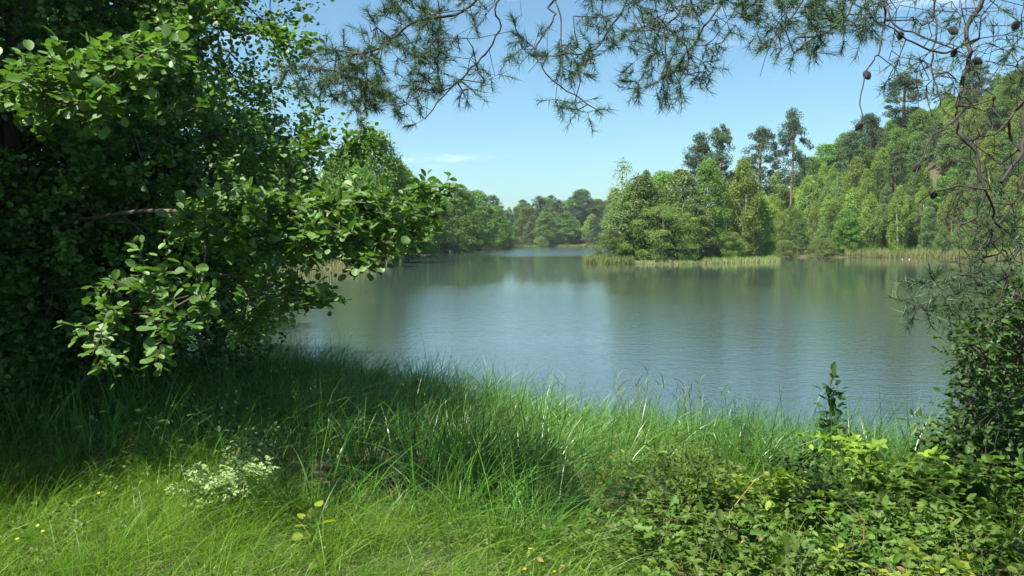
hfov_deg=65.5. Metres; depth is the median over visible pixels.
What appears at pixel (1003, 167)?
young pine tree
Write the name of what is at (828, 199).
birch tree
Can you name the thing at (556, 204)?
scots pine tree
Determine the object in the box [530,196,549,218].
scots pine tree
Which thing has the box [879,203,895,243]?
young pine tree
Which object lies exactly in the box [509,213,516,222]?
scots pine tree
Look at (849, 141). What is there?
tree
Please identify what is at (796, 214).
oak tree
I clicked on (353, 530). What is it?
iris plant
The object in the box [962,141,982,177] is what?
oak tree
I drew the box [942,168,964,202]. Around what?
oak tree
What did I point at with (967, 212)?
oak tree
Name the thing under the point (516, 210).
young pine tree
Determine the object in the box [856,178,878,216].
birch tree
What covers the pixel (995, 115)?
scots pine tree
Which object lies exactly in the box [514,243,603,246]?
reeds
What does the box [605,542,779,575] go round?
bramble
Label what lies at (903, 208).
birch tree
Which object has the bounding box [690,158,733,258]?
oak tree
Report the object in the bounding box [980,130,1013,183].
oak tree
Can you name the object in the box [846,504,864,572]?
dry stalk
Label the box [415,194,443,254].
oak tree
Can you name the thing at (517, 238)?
willow bush
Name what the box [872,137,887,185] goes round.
young pine tree
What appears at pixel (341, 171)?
oak tree
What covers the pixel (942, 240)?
willow tree
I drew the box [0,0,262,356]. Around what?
alder tree
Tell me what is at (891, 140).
young pine tree
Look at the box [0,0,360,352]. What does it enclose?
alder tree
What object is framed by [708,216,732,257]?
willow tree
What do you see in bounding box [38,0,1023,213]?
sky
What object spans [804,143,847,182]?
oak tree
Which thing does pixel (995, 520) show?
iris plant
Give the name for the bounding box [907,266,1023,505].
buckthorn shrub
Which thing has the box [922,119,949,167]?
young pine tree
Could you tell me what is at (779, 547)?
oak seedling
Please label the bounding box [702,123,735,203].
scots pine tree
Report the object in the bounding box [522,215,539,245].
young pine tree
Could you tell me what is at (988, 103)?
birch tree
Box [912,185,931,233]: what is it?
birch tree
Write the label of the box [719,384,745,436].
goldenrod plant
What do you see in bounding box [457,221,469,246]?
willow tree
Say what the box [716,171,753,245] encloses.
willow tree
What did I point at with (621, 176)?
birch tree
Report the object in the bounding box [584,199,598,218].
scots pine tree
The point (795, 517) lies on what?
shrub
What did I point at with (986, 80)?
scots pine tree
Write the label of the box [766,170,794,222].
birch tree
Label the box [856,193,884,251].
birch tree
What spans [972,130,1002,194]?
birch tree
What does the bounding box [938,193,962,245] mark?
birch tree
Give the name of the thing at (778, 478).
bramble
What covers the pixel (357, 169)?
oak tree
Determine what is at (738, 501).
dry stalk
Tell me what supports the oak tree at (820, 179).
on the ground at (936, 171)
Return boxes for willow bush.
[415,241,440,256]
[511,236,523,246]
[532,236,549,246]
[592,232,629,258]
[618,204,704,261]
[711,230,748,258]
[771,239,800,257]
[804,237,840,257]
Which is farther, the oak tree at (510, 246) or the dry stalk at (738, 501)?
the oak tree at (510, 246)
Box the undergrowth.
[0,344,1023,575]
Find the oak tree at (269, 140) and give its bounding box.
[201,105,297,257]
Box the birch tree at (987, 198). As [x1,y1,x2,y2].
[980,190,994,207]
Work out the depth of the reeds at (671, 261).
104.52 m
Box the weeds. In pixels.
[0,335,910,575]
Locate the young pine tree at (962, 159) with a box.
[955,143,974,191]
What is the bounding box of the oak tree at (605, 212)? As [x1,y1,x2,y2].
[600,203,616,233]
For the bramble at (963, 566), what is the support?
on the ground at (936, 171)
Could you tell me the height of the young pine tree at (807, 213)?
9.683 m
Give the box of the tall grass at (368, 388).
[0,316,1023,575]
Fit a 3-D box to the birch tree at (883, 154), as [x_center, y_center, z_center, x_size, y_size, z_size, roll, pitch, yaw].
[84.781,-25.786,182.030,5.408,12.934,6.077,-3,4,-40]
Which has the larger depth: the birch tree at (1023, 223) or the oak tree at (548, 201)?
the oak tree at (548, 201)
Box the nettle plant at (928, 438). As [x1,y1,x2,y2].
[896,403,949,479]
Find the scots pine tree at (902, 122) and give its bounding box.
[881,72,926,128]
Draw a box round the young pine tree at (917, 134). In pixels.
[912,133,925,162]
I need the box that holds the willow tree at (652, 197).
[603,172,672,259]
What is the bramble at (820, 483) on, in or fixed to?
on the ground at (936, 171)
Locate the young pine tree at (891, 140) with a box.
[885,129,901,173]
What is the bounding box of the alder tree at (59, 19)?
[0,0,153,326]
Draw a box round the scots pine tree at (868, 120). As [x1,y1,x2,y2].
[856,112,888,156]
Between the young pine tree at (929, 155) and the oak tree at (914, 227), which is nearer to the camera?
the oak tree at (914, 227)
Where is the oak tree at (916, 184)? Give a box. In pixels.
[904,166,938,219]
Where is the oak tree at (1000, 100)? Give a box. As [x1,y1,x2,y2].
[984,95,1019,153]
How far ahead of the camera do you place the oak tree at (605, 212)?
458.77 m
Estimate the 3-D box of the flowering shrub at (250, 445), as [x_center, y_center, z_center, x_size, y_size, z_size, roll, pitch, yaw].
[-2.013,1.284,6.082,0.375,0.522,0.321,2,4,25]
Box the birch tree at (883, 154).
[869,148,893,201]
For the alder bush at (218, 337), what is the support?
on the ground at (936, 171)
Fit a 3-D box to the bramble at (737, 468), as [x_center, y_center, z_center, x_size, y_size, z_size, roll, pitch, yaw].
[1.540,1.502,5.889,0.834,0.411,1.192,-1,3,-10]
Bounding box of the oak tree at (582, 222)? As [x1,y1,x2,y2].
[577,208,589,234]
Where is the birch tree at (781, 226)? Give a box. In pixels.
[771,210,788,255]
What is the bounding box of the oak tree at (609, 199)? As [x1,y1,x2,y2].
[606,188,619,204]
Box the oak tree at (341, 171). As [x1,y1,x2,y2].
[318,153,354,262]
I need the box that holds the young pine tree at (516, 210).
[511,206,519,219]
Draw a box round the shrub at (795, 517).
[429,420,1023,575]
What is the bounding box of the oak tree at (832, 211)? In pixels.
[820,202,843,251]
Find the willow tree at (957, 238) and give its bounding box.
[949,227,967,250]
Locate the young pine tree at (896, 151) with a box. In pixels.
[884,145,908,194]
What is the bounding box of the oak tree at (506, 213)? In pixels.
[503,210,515,235]
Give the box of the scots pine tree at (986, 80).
[956,63,1000,98]
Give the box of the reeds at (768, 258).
[702,254,781,263]
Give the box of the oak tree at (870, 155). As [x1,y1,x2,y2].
[859,149,884,180]
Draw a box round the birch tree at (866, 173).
[858,168,875,201]
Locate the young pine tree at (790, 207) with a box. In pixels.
[786,205,794,217]
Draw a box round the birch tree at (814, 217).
[805,200,821,252]
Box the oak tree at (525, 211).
[514,206,540,244]
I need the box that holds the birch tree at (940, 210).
[936,203,949,236]
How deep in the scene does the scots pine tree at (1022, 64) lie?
202.47 m
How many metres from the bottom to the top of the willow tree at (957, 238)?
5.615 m
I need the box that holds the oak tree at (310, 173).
[293,155,316,190]
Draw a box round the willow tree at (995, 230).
[969,208,999,250]
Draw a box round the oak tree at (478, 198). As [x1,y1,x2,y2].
[462,189,499,250]
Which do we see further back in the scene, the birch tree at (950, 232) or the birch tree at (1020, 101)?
the birch tree at (1020, 101)
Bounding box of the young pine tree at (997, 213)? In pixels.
[985,202,1005,248]
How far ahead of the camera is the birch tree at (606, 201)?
488.62 m
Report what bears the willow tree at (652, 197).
on the ground at (936, 171)
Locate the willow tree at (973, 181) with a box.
[962,168,988,217]
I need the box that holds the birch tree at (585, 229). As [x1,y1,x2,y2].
[580,214,599,244]
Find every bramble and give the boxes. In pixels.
[534,503,718,575]
[598,460,766,550]
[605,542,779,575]
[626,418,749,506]
[647,457,801,511]
[648,498,821,574]
[664,512,845,575]
[712,464,849,534]
[738,440,872,492]
[741,496,947,575]
[767,460,884,529]
[795,424,950,502]
[816,536,977,575]
[834,490,952,561]
[870,451,1023,531]
[876,548,1023,575]
[889,445,1023,544]
[891,506,1023,575]
[905,437,1023,504]
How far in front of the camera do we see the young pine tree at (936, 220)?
151.00 m
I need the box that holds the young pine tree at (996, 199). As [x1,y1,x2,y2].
[987,196,1001,241]
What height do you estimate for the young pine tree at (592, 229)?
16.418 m
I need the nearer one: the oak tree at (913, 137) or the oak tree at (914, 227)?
the oak tree at (914, 227)
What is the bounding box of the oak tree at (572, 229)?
[547,211,580,244]
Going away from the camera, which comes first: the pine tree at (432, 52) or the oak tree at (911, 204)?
the pine tree at (432, 52)
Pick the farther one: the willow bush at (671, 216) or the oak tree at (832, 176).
the oak tree at (832, 176)
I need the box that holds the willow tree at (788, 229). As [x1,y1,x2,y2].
[774,215,790,248]
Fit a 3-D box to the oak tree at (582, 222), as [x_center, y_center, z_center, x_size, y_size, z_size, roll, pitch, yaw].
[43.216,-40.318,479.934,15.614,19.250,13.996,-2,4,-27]
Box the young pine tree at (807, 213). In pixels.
[803,203,816,244]
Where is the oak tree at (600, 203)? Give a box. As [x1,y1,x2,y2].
[586,198,606,230]
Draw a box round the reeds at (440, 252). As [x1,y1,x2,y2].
[438,246,518,253]
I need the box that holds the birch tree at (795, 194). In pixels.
[791,188,799,210]
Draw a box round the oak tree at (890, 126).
[883,119,896,134]
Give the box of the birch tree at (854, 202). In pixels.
[839,187,867,250]
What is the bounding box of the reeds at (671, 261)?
[631,259,706,263]
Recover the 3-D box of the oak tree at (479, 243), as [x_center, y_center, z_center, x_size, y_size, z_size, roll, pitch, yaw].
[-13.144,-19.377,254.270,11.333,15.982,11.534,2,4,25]
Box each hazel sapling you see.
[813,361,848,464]
[825,413,861,487]
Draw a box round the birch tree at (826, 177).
[823,162,843,188]
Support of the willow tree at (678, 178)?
on the ground at (936, 171)
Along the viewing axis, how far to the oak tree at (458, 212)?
211.89 m
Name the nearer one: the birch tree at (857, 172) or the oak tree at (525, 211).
the birch tree at (857, 172)
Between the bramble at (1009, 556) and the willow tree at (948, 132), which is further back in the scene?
the willow tree at (948, 132)
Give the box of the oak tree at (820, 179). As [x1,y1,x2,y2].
[816,175,826,192]
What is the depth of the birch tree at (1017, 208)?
142.70 m
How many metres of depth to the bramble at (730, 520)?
4.63 m
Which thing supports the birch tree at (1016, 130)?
on the ground at (936, 171)
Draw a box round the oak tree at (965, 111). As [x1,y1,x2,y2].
[961,102,974,134]
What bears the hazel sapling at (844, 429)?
on the ground at (936, 171)
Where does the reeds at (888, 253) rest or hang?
on the ground at (936, 171)
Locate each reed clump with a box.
[545,368,578,411]
[607,362,666,421]
[670,376,710,433]
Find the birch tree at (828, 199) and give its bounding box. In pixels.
[817,194,836,242]
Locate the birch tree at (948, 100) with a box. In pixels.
[938,89,954,151]
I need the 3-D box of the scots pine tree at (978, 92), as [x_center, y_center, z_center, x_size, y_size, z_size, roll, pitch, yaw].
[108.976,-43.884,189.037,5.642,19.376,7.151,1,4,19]
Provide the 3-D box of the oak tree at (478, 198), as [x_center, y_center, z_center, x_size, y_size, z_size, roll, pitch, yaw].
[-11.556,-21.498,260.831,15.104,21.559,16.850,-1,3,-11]
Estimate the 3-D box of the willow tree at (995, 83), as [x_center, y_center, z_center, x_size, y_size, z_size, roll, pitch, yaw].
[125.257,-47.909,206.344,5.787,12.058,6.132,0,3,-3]
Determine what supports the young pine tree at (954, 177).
on the ground at (936, 171)
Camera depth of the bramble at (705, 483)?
4.96 m
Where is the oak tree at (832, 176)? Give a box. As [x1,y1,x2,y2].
[827,170,842,188]
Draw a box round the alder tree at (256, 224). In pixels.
[0,0,469,411]
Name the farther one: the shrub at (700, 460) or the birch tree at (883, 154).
the birch tree at (883, 154)
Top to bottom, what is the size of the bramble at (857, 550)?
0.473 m
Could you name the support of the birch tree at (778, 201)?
on the ground at (936, 171)
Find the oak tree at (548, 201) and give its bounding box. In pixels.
[536,197,554,211]
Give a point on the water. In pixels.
(797, 323)
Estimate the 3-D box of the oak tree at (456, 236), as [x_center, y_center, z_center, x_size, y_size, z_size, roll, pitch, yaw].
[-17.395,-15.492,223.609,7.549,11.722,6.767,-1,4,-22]
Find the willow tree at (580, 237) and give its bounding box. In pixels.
[565,220,584,242]
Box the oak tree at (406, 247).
[395,199,411,255]
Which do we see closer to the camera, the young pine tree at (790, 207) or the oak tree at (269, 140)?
the oak tree at (269, 140)
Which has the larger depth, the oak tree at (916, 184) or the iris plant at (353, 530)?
the oak tree at (916, 184)
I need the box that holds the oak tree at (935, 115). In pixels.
[921,108,942,142]
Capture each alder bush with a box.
[0,126,132,396]
[0,165,85,436]
[1,162,197,366]
[27,121,305,408]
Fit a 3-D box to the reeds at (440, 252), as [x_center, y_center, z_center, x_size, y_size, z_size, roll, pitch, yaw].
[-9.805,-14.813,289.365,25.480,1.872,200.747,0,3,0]
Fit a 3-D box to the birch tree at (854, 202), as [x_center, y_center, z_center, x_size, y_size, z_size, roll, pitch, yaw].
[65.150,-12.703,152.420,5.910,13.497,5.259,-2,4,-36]
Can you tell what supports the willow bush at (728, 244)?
on the ground at (936, 171)
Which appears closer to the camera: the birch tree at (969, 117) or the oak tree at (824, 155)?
the birch tree at (969, 117)
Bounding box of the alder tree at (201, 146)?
[173,115,213,282]
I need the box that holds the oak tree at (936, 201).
[921,175,964,226]
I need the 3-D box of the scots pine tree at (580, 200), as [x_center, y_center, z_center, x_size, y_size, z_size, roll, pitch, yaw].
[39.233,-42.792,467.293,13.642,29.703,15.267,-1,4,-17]
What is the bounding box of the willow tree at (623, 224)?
[599,184,656,259]
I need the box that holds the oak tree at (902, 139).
[883,126,914,187]
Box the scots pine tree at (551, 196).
[546,195,556,204]
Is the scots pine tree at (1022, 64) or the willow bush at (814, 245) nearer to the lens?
the willow bush at (814, 245)
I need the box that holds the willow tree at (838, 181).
[829,175,848,200]
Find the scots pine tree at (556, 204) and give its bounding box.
[546,199,567,242]
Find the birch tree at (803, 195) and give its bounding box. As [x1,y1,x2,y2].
[793,175,823,240]
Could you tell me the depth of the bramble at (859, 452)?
5.98 m
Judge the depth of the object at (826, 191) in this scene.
163.09 m
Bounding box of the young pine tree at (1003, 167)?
[991,150,1023,209]
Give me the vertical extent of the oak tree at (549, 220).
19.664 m
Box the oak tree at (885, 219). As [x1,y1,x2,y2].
[878,205,910,249]
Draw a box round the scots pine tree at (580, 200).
[566,190,588,224]
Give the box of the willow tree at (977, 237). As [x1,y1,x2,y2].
[963,208,993,252]
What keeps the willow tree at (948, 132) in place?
on the ground at (936, 171)
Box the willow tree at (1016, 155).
[1002,148,1023,189]
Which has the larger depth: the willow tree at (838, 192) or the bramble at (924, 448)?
the willow tree at (838, 192)
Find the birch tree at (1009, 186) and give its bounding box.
[1001,175,1023,212]
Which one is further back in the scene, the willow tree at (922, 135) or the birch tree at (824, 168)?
the birch tree at (824, 168)
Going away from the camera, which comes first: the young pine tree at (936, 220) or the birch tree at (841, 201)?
the young pine tree at (936, 220)
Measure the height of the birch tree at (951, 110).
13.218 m
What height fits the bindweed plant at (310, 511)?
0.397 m
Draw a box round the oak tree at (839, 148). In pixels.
[827,132,859,172]
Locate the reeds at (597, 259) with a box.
[581,254,633,263]
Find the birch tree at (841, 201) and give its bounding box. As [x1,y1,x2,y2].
[836,195,846,239]
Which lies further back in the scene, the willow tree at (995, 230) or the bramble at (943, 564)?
the willow tree at (995, 230)
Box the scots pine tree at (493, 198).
[486,194,504,208]
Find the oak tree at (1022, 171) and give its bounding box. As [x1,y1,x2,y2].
[1015,156,1023,202]
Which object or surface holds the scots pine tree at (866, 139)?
on the ground at (936, 171)
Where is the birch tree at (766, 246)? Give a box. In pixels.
[744,191,779,258]
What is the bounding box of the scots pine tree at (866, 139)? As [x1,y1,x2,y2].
[850,113,885,159]
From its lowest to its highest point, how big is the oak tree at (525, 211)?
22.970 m
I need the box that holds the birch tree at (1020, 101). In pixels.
[1015,92,1023,140]
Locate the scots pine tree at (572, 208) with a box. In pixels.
[567,205,583,222]
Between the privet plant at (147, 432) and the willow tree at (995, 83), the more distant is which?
the willow tree at (995, 83)
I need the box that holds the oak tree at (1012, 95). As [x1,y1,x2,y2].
[994,73,1023,126]
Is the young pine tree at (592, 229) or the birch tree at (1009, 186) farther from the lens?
the young pine tree at (592, 229)
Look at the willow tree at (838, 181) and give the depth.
179.12 m
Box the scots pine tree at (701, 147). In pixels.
[679,131,725,202]
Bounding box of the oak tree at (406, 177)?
[380,165,429,257]
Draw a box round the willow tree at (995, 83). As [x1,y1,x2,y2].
[989,80,1001,91]
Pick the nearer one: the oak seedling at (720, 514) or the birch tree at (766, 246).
the oak seedling at (720, 514)
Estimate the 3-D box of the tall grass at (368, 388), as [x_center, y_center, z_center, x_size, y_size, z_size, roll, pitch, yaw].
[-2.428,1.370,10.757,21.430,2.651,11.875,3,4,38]
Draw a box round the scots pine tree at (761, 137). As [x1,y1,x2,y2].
[734,125,783,196]
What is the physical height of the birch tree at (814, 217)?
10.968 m
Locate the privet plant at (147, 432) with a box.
[115,412,184,466]
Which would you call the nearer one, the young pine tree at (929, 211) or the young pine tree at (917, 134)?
the young pine tree at (929, 211)
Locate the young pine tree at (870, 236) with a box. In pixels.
[859,218,882,250]
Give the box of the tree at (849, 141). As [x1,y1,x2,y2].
[831,129,866,177]
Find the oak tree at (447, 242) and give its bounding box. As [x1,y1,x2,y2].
[431,192,456,251]
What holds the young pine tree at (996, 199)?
on the ground at (936, 171)
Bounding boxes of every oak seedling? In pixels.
[628,495,696,575]
[686,501,749,575]
[751,532,825,575]
[752,504,830,575]
[820,456,876,522]
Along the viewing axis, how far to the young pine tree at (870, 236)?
152.16 m
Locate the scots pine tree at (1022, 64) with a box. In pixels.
[1019,44,1023,73]
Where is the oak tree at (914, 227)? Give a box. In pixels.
[900,212,927,252]
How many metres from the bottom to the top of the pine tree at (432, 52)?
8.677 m
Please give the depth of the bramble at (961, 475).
5.28 m
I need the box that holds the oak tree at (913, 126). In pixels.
[904,108,935,160]
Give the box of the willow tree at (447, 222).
[440,217,457,251]
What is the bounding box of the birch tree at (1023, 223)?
[1020,205,1023,251]
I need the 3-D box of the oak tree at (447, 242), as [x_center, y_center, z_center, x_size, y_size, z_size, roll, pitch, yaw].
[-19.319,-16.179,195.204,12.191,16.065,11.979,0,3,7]
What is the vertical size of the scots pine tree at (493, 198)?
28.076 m
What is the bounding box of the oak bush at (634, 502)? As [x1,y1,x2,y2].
[593,455,702,551]
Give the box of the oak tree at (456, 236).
[441,219,462,250]
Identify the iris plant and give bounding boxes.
[187,548,247,575]
[327,504,368,551]
[895,484,1023,568]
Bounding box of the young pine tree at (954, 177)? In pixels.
[944,174,963,218]
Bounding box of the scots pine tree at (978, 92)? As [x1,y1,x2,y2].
[959,63,985,135]
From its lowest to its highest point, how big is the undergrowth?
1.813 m
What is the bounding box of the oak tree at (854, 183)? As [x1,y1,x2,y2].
[846,170,865,193]
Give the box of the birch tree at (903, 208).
[885,182,911,255]
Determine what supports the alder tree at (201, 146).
on the ground at (936, 171)
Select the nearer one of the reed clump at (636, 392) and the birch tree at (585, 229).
the reed clump at (636, 392)
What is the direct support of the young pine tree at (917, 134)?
on the ground at (936, 171)
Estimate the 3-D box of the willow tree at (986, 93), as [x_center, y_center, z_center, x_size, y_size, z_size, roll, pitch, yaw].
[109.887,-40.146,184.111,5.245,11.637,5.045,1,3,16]
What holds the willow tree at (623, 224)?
on the ground at (936, 171)
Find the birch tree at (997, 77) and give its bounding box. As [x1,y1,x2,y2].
[992,72,1002,84]
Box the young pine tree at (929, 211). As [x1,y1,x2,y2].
[917,206,939,252]
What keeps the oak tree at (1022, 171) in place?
on the ground at (936, 171)
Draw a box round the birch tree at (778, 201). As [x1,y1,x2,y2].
[772,195,785,218]
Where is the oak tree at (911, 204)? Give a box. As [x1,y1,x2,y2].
[890,198,920,244]
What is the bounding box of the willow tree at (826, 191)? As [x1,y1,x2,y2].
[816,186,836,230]
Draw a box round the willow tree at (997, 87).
[991,84,1000,96]
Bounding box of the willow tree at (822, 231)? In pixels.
[813,225,831,256]
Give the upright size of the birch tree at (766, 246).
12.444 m
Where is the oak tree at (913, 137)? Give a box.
[902,135,923,174]
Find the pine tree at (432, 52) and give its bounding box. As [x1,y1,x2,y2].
[270,0,1023,341]
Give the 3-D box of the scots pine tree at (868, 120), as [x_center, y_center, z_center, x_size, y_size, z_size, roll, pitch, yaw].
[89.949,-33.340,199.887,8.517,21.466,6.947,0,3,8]
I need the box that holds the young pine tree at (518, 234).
[512,225,524,244]
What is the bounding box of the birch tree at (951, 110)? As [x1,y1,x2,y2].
[941,101,961,152]
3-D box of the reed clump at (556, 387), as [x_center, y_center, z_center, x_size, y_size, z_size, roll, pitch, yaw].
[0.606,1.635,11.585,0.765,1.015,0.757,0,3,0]
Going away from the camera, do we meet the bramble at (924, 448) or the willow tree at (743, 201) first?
the bramble at (924, 448)
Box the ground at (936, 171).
[0,131,1023,575]
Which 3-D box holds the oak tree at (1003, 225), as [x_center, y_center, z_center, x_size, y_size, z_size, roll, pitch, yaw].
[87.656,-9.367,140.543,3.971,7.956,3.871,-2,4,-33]
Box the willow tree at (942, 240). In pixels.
[932,226,949,253]
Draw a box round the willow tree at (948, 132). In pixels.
[932,119,969,174]
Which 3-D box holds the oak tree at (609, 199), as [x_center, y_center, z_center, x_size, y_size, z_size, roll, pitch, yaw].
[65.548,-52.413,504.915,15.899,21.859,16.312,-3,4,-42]
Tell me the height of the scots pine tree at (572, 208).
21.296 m
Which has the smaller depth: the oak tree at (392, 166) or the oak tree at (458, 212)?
the oak tree at (392, 166)
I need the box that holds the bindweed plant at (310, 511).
[291,500,335,568]
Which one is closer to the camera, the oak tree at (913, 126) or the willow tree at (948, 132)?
the willow tree at (948, 132)
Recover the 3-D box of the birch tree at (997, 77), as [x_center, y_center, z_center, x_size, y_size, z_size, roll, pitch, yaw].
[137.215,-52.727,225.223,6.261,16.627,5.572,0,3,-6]
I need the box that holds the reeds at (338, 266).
[228,252,404,280]
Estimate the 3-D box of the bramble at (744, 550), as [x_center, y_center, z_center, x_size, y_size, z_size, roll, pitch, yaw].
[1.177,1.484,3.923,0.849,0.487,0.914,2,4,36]
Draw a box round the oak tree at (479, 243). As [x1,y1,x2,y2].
[462,203,486,250]
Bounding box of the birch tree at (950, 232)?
[938,197,969,251]
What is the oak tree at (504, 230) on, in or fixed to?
on the ground at (936, 171)
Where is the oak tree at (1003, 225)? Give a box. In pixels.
[996,213,1020,253]
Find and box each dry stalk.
[728,475,761,562]
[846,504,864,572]
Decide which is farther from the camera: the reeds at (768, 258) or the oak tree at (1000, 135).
the oak tree at (1000, 135)
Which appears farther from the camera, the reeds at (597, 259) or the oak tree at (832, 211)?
the oak tree at (832, 211)
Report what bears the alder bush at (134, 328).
on the ground at (936, 171)
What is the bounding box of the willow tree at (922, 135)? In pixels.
[918,131,933,165]
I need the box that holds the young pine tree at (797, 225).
[787,219,807,254]
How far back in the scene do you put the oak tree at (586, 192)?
522.63 m
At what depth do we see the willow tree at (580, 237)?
453.10 m
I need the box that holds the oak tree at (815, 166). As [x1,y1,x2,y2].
[784,156,823,198]
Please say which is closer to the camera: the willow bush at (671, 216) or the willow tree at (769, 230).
the willow bush at (671, 216)
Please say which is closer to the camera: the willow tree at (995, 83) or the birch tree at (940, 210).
the birch tree at (940, 210)
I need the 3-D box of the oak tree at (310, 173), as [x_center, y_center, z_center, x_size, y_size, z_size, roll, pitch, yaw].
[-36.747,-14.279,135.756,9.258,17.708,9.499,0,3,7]
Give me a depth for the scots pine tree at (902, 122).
204.05 m
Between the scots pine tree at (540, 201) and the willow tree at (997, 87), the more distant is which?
the scots pine tree at (540, 201)
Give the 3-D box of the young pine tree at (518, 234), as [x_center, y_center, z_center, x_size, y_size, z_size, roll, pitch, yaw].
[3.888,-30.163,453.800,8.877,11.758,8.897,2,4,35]
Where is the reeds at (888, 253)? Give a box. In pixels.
[842,245,1023,258]
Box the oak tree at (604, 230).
[599,217,618,241]
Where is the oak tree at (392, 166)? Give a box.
[344,129,411,262]
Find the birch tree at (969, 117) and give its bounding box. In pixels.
[961,103,988,156]
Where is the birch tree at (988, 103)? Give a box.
[979,93,995,139]
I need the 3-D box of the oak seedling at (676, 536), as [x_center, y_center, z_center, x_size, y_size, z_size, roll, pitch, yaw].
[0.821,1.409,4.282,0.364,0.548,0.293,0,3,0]
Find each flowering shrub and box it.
[164,449,279,519]
[226,421,278,470]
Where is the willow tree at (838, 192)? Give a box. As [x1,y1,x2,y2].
[832,185,844,207]
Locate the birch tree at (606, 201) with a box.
[599,199,608,223]
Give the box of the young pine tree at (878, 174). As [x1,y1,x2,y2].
[873,165,888,203]
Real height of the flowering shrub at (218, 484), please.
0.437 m
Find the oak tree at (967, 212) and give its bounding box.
[959,202,993,250]
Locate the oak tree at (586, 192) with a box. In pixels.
[572,188,592,205]
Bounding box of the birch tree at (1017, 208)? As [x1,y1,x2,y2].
[1001,194,1022,247]
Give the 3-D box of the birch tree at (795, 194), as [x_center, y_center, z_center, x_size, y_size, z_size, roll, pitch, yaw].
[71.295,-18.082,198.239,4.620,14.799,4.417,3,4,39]
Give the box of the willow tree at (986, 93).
[977,90,994,125]
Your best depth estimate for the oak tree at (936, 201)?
157.52 m
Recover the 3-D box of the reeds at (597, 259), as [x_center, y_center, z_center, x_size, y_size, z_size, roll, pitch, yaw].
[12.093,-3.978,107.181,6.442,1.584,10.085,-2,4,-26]
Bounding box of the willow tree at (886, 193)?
[879,183,892,204]
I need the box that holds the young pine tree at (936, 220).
[914,208,939,250]
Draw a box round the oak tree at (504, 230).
[481,205,514,248]
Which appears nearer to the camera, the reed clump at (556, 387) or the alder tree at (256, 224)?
the alder tree at (256, 224)
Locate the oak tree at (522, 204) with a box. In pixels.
[514,202,525,214]
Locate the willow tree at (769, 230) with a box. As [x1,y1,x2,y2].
[762,216,777,253]
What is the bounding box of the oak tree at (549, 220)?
[532,212,559,244]
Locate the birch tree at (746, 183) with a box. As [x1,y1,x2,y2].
[720,155,765,257]
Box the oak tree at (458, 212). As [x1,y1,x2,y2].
[435,182,483,252]
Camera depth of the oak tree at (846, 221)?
149.22 m
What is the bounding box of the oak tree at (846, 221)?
[831,208,862,255]
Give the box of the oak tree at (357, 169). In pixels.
[337,165,384,260]
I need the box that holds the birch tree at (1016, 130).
[1006,109,1023,165]
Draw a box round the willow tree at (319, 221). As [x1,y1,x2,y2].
[293,190,320,260]
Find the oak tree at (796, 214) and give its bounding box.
[784,208,807,250]
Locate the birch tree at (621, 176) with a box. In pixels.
[606,157,632,257]
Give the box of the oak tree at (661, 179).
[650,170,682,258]
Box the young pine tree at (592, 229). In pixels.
[583,216,601,245]
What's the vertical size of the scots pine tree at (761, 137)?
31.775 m
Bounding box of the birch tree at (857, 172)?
[840,154,865,206]
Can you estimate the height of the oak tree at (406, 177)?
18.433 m
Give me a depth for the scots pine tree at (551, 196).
536.11 m
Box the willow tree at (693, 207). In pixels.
[670,202,718,259]
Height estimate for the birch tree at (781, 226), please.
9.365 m
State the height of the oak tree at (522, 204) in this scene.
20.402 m
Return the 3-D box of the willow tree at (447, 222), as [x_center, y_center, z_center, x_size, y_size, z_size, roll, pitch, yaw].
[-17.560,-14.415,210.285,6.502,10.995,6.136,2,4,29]
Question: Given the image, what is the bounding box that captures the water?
[117,247,1023,455]
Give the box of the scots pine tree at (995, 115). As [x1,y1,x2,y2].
[982,105,1002,138]
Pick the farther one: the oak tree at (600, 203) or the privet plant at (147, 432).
the oak tree at (600, 203)
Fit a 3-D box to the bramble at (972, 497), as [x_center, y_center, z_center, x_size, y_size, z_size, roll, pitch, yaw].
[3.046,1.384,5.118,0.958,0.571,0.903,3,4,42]
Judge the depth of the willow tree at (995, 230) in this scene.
142.14 m
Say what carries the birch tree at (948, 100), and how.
on the ground at (936, 171)
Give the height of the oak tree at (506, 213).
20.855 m
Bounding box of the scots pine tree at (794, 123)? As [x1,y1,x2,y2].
[771,107,813,205]
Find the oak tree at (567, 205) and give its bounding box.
[556,200,585,232]
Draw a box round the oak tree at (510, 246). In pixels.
[497,220,515,248]
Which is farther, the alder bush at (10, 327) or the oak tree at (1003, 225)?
the oak tree at (1003, 225)
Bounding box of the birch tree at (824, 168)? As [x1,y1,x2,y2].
[815,162,828,190]
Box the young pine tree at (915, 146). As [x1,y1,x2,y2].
[901,141,924,180]
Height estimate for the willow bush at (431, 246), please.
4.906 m
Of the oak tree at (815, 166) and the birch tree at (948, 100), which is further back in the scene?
the oak tree at (815, 166)
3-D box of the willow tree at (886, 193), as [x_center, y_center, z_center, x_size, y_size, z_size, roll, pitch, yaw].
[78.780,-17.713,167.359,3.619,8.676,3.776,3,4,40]
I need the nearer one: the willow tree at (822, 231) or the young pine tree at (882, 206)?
the willow tree at (822, 231)
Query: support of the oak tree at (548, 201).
on the ground at (936, 171)
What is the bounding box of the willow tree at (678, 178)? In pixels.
[652,168,712,259]
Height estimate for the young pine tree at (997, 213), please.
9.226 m

